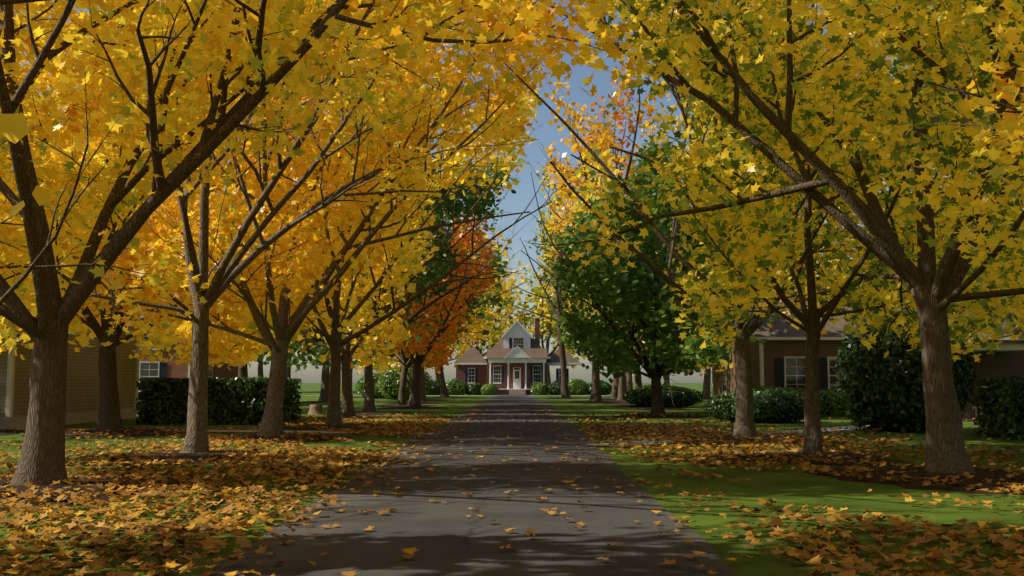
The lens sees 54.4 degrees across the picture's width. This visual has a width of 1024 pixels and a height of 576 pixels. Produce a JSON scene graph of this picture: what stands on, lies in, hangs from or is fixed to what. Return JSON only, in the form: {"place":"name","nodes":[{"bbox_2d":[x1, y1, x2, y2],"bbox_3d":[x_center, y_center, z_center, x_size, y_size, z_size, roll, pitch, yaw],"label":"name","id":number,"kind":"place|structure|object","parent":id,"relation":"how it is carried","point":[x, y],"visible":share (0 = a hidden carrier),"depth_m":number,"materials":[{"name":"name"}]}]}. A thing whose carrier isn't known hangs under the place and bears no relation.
{"place":"outdoors","nodes":[
{"label":"outdoors","id":0,"kind":"place"},
{"bbox_2d":[0,99,54,259],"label":"tree","id":1,"kind":"object","parent":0,"point":[14,128],"depth_m":8.88,"materials":[{"name":"yellow plant"}]},
{"bbox_2d":[0,52,131,328],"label":"tree","id":2,"kind":"object","parent":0,"point":[29,295],"depth_m":27.71,"materials":[{"name":"yellow plant"}]},
{"bbox_2d":[138,302,237,401],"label":"house","id":3,"kind":"structure","parent":0,"point":[157,368],"depth_m":61.82,"materials":[{"name":"brick"}]},
{"bbox_2d":[257,353,264,377],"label":"tree","id":4,"kind":"object","parent":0,"point":[260,369],"visible":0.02,"depth_m":152.85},
{"bbox_2d":[448,261,532,358],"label":"tree","id":5,"kind":"object","parent":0,"point":[495,315],"depth_m":143.11,"materials":[{"name":"yellow plant"}]},
{"bbox_2d":[0,383,1023,575],"bbox_3d":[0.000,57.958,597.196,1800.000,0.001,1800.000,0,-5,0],"label":"ground","id":6,"kind":"structure","parent":0,"point":[798,488],"depth_m":13.23,"materials":[{"name":"plant"}]},
{"bbox_2d":[0,289,140,429],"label":"house","id":7,"kind":"structure","parent":6,"relation":"on","point":[83,394],"depth_m":36.20,"materials":[{"name":"beige"}]},
{"bbox_2d":[140,191,235,337],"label":"tree","id":8,"kind":"object","parent":6,"relation":"on","point":[142,336],"depth_m":50.60,"materials":[{"name":"yellow plant"}]},
{"bbox_2d":[12,0,386,430],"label":"tree","id":9,"kind":"object","parent":6,"relation":"on","point":[45,81],"depth_m":29.08,"materials":[{"name":"yellow plant"}]},
{"bbox_2d":[135,377,301,424],"bbox_3d":[-10.592,4.153,36.266,5.482,1.819,2.596,0,-5,0],"label":"shrub","id":10,"kind":"object","parent":6,"relation":"on","point":[289,410],"depth_m":35.16,"materials":[{"name":"green plant"}]},
{"bbox_2d":[11,428,433,434],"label":"walk","id":11,"kind":"structure","parent":6,"relation":"on","point":[428,433],"depth_m":29.96,"materials":[{"name":"concrete"}]},
{"bbox_2d":[175,173,353,378],"bbox_3d":[-14.607,-1.044,56.665,13.650,15.897,14.507,1,-5,-11],"label":"tree","id":12,"kind":"object","parent":6,"relation":"on","point":[243,371],"depth_m":55.59,"materials":[{"name":"yellow plant"}]},
{"bbox_2d":[0,0,537,452],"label":"tree","id":13,"kind":"object","parent":6,"relation":"on","point":[360,87],"depth_m":20.35,"materials":[{"name":"yellow plant"}]},
{"bbox_2d":[1,0,566,435],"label":"tree","id":14,"kind":"object","parent":6,"relation":"on","point":[300,275],"depth_m":26.44,"materials":[{"name":"yellow plant"}]},
{"bbox_2d":[286,352,295,377],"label":"tree","id":15,"kind":"object","parent":6,"relation":"on","point":[288,372],"depth_m":143.07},
{"bbox_2d":[307,404,324,414],"bbox_3d":[-9.191,5.687,46.665,0.830,0.460,0.834,2,-6,-25],"label":"stump","id":16,"kind":"object","parent":6,"relation":"on","point":[315,409],"visible":0.98,"depth_m":46.43,"materials":[{"name":"brown wood"}]},
{"bbox_2d":[0,0,646,485],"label":"tree","id":17,"kind":"object","parent":6,"relation":"on","point":[128,62],"depth_m":14.13,"materials":[{"name":"yellow plant"}]},
{"bbox_2d":[126,89,539,416],"bbox_3d":[-7.263,-1.994,41.374,14.520,14.925,12.495,-4,-7,37],"label":"tree","id":18,"kind":"object","parent":6,"relation":"on","point":[164,339],"depth_m":40.53,"materials":[{"name":"yellow plant"}]},
{"bbox_2d":[162,37,578,424],"bbox_3d":[-5.836,-2.953,33.420,15.805,15.379,13.914,0,-5,0],"label":"tree","id":19,"kind":"object","parent":6,"relation":"on","point":[506,124],"depth_m":32.98,"materials":[{"name":"yellow plant"}]},
{"bbox_2d":[356,372,388,398],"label":"shrub","id":20,"kind":"object","parent":6,"relation":"on","point":[360,383],"depth_m":90.38,"materials":[{"name":"green plant"}]},
{"bbox_2d":[225,121,528,411],"bbox_3d":[-6.643,-1.588,47.954,16.296,15.336,15.952,0,-5,0],"label":"tree","id":21,"kind":"object","parent":6,"relation":"on","point":[469,203],"depth_m":47.90,"materials":[{"name":"plant"}]},
{"bbox_2d":[292,247,475,400],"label":"tree","id":22,"kind":"object","parent":6,"relation":"on","point":[325,376],"depth_m":74.50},
{"bbox_2d":[266,159,524,404],"bbox_3d":[-7.325,-0.242,63.041,16.976,15.517,15.663,0,-5,0],"label":"tree","id":23,"kind":"object","parent":6,"relation":"on","point":[317,350],"depth_m":62.61,"materials":[{"name":"plant"}]},
{"bbox_2d":[377,363,432,399],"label":"shrub","id":24,"kind":"object","parent":6,"relation":"on","point":[387,395],"depth_m":84.17,"materials":[{"name":"green plant"}]},
{"bbox_2d":[328,228,515,401],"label":"tree","id":25,"kind":"object","parent":6,"relation":"on","point":[470,336],"depth_m":70.70,"materials":[{"name":"plant"}]},
{"bbox_2d":[345,201,498,406],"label":"tree","id":26,"kind":"object","parent":6,"relation":"on","point":[442,354],"depth_m":56.91,"materials":[{"name":"orange plant"}]},
{"bbox_2d":[426,381,439,394],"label":"shrub","id":27,"kind":"object","parent":6,"relation":"on","point":[436,392],"depth_m":115.69,"materials":[{"name":"green plant"}]},
{"bbox_2d":[351,258,519,399],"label":"tree","id":28,"kind":"object","parent":6,"relation":"on","point":[422,387],"depth_m":79.49,"materials":[{"name":"plant"}]},
{"bbox_2d":[380,270,494,397],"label":"tree","id":29,"kind":"object","parent":6,"relation":"on","point":[471,341],"depth_m":88.38,"materials":[{"name":"orange plant"}]},
{"bbox_2d":[445,378,466,394],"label":"shrub","id":30,"kind":"object","parent":6,"relation":"on","point":[451,391],"depth_m":115.90,"materials":[{"name":"green plant"}]},
{"bbox_2d":[427,189,503,396],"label":"tree","id":31,"kind":"object","parent":6,"relation":"on","point":[485,224],"depth_m":96.62,"materials":[{"name":"plant"}]},
{"bbox_2d":[435,254,508,380],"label":"tree","id":32,"kind":"object","parent":6,"relation":"on","point":[483,340],"depth_m":151.45,"materials":[{"name":"plant"}]},
{"bbox_2d":[209,395,736,575],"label":"lane","id":33,"kind":"structure","parent":6,"relation":"on","point":[449,538],"depth_m":10.71,"materials":[{"name":"grey asphalt"}]},
{"bbox_2d":[465,383,481,394],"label":"shrub","id":34,"kind":"object","parent":6,"relation":"on","point":[470,388],"depth_m":116.19,"materials":[{"name":"green plant"}]},
{"bbox_2d":[480,383,498,394],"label":"shrub","id":35,"kind":"object","parent":6,"relation":"on","point":[493,391],"depth_m":114.65,"materials":[{"name":"green plant"}]},
{"bbox_2d":[300,395,711,395],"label":"walk house","id":36,"kind":"structure","parent":6,"relation":"on","point":[479,395],"depth_m":110.51,"materials":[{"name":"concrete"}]},
{"bbox_2d":[0,406,1023,575],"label":"fallen leaves","id":37,"kind":"object","parent":6,"relation":"on","point":[170,530],"visible":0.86,"depth_m":12.54,"materials":[{"name":"orange plant"}]},
{"bbox_2d":[0,396,1023,509],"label":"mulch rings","id":38,"kind":"object","parent":6,"relation":"on","point":[915,483],"visible":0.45,"depth_m":18.39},
{"bbox_2d":[474,252,587,385],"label":"tree","id":39,"kind":"object","parent":6,"relation":"on","point":[538,302],"depth_m":139.82,"materials":[{"name":"yellow plant"}]},
{"bbox_2d":[531,382,548,394],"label":"shrub","id":40,"kind":"object","parent":6,"relation":"on","point":[543,386],"depth_m":114.60,"materials":[{"name":"green plant"}]},
{"bbox_2d":[548,381,560,394],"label":"shrub","id":41,"kind":"object","parent":6,"relation":"on","point":[554,390],"depth_m":114.51,"materials":[{"name":"green plant"}]},
{"bbox_2d":[511,161,600,396],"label":"tree","id":42,"kind":"object","parent":6,"relation":"on","point":[554,236],"depth_m":93.46,"materials":[{"name":"yellow plant"}]},
{"bbox_2d":[568,379,587,394],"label":"shrub","id":43,"kind":"object","parent":6,"relation":"on","point":[582,385],"depth_m":115.98,"materials":[{"name":"green plant"}]},
{"bbox_2d":[543,269,626,391],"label":"tree","id":44,"kind":"object","parent":6,"relation":"on","point":[625,383],"depth_m":148.62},
{"bbox_2d":[548,279,624,399],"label":"tree","id":45,"kind":"object","parent":6,"relation":"on","point":[621,391],"depth_m":77.48,"materials":[{"name":"plant"}]},
{"bbox_2d":[548,265,642,394],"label":"tree","id":46,"kind":"object","parent":6,"relation":"on","point":[562,312],"depth_m":87.41,"materials":[{"name":"plant"}]},
{"bbox_2d":[586,380,611,394],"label":"shrub","id":47,"kind":"object","parent":6,"relation":"on","point":[609,391],"depth_m":115.86,"materials":[{"name":"green plant"}]},
{"bbox_2d":[524,70,679,400],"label":"tree","id":48,"kind":"object","parent":6,"relation":"on","point":[574,148],"depth_m":74.71,"materials":[{"name":"plant"}]},
{"bbox_2d":[508,191,704,401],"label":"tree","id":49,"kind":"object","parent":6,"relation":"on","point":[629,382],"depth_m":69.85,"materials":[{"name":"plant"}]},
{"bbox_2d":[521,172,711,389],"bbox_3d":[8.407,-0.150,61.913,15.734,15.144,12.736,0,-5,0],"label":"tree","id":50,"kind":"object","parent":6,"relation":"on","point":[638,381],"depth_m":62.16,"materials":[{"name":"plant"}]},
{"bbox_2d":[537,57,718,398],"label":"tree","id":51,"kind":"object","parent":6,"relation":"on","point":[616,116],"depth_m":81.06,"materials":[{"name":"yellow plant"}]},
{"bbox_2d":[539,143,732,405],"bbox_3d":[8.812,-0.563,55.226,14.757,14.934,13.785,0,-5,0],"label":"tree","id":52,"kind":"object","parent":6,"relation":"on","point":[596,199],"depth_m":54.62,"materials":[{"name":"yellow plant"}]},
{"bbox_2d":[623,384,702,407],"bbox_3d":[9.146,6.470,59.618,4.884,1.534,3.498,0,-5,0],"label":"shrub","id":53,"kind":"object","parent":6,"relation":"on","point":[631,398],"depth_m":58.60,"materials":[{"name":"green plant"}]},
{"bbox_2d":[546,134,786,414],"bbox_3d":[7.116,-0.204,45.208,11.363,12.035,11.829,0,-5,0],"label":"tree","id":54,"kind":"object","parent":6,"relation":"on","point":[598,333],"depth_m":42.61,"materials":[{"name":"green plant"}]},
{"bbox_2d":[664,370,669,384],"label":"tree","id":55,"kind":"object","parent":6,"relation":"on","point":[668,376],"depth_m":151.98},
{"bbox_2d":[702,368,710,397],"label":"tree","id":56,"kind":"object","parent":6,"relation":"on","point":[706,386],"visible":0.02,"depth_m":87.37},
{"bbox_2d":[589,425,869,446],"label":"walk","id":57,"kind":"structure","parent":6,"relation":"on","point":[799,432],"depth_m":28.25,"materials":[{"name":"concrete"}]},
{"bbox_2d":[504,0,980,437],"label":"tree","id":58,"kind":"object","parent":6,"relation":"on","point":[744,425],"depth_m":25.61,"materials":[{"name":"yellow plant"}]},
{"bbox_2d":[703,388,804,422],"bbox_3d":[9.211,4.419,37.193,4.154,1.383,3.118,0,-5,0],"label":"shrub","id":59,"kind":"object","parent":6,"relation":"on","point":[797,399],"depth_m":36.40,"materials":[{"name":"green plant"}]},
{"bbox_2d":[531,0,1023,473],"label":"tree","id":60,"kind":"object","parent":6,"relation":"on","point":[683,49],"depth_m":16.01,"materials":[{"name":"yellow plant"}]},
{"bbox_2d":[753,385,825,408],"bbox_3d":[11.630,4.988,43.758,4.318,1.483,3.133,0,-5,0],"label":"shrub","id":61,"kind":"object","parent":6,"relation":"on","point":[797,390],"depth_m":43.35,"materials":[{"name":"green plant"}]},
{"bbox_2d":[820,387,848,415],"bbox_3d":[14.498,5.080,44.254,3.027,1.369,2.218,0,-5,0],"label":"shrub","id":62,"kind":"object","parent":6,"relation":"on","point":[833,392],"depth_m":43.59,"materials":[{"name":"green plant"}]},
{"bbox_2d":[656,0,1023,454],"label":"tree","id":63,"kind":"object","parent":6,"relation":"on","point":[768,214],"depth_m":19.20,"materials":[{"name":"yellow plant"}]},
{"bbox_2d":[712,285,1023,416],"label":"house","id":64,"kind":"structure","parent":6,"relation":"on","point":[778,359],"depth_m":45.89,"materials":[{"name":"brown brick"}]},
{"bbox_2d":[762,176,1023,417],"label":"tree","id":65,"kind":"object","parent":6,"relation":"on","point":[968,413],"depth_m":39.36,"materials":[{"name":"yellow plant"}]},
{"bbox_2d":[835,308,977,432],"bbox_3d":[12.213,2.558,31.031,4.095,4.068,4.190,0,-5,0],"label":"shrub","id":66,"kind":"object","parent":6,"relation":"on","point":[963,397],"depth_m":29.86,"materials":[{"name":"green plant"}]},
{"bbox_2d":[971,375,1023,440],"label":"shrub","id":67,"kind":"object","parent":6,"relation":"on","point":[991,408],"depth_m":26.51,"materials":[{"name":"green plant"}]},
{"bbox_2d":[454,317,579,394],"bbox_3d":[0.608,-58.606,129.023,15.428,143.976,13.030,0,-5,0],"label":"house","id":68,"kind":"structure","parent":0,"point":[516,359],"depth_m":119.67,"materials":[{"name":"brick"}]},
{"bbox_2d":[14,0,1023,382],"label":"sky","id":69,"kind":"structure","parent":0,"point":[546,134],"materials":[{"name":"blue"}]},
{"bbox_2d":[510,202,602,356],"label":"tree","id":70,"kind":"object","parent":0,"point":[538,298],"depth_m":147.92,"materials":[{"name":"yellow plant"}]},
{"bbox_2d":[851,21,1023,263],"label":"tree","id":71,"kind":"object","parent":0,"point":[1013,199],"depth_m":24.17,"materials":[{"name":"yellow plant"}]},
{"bbox_2d":[895,28,1023,233],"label":"tree","id":72,"kind":"object","parent":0,"point":[1009,127],"depth_m":11.51,"materials":[{"name":"yellow plant"}]}
]}

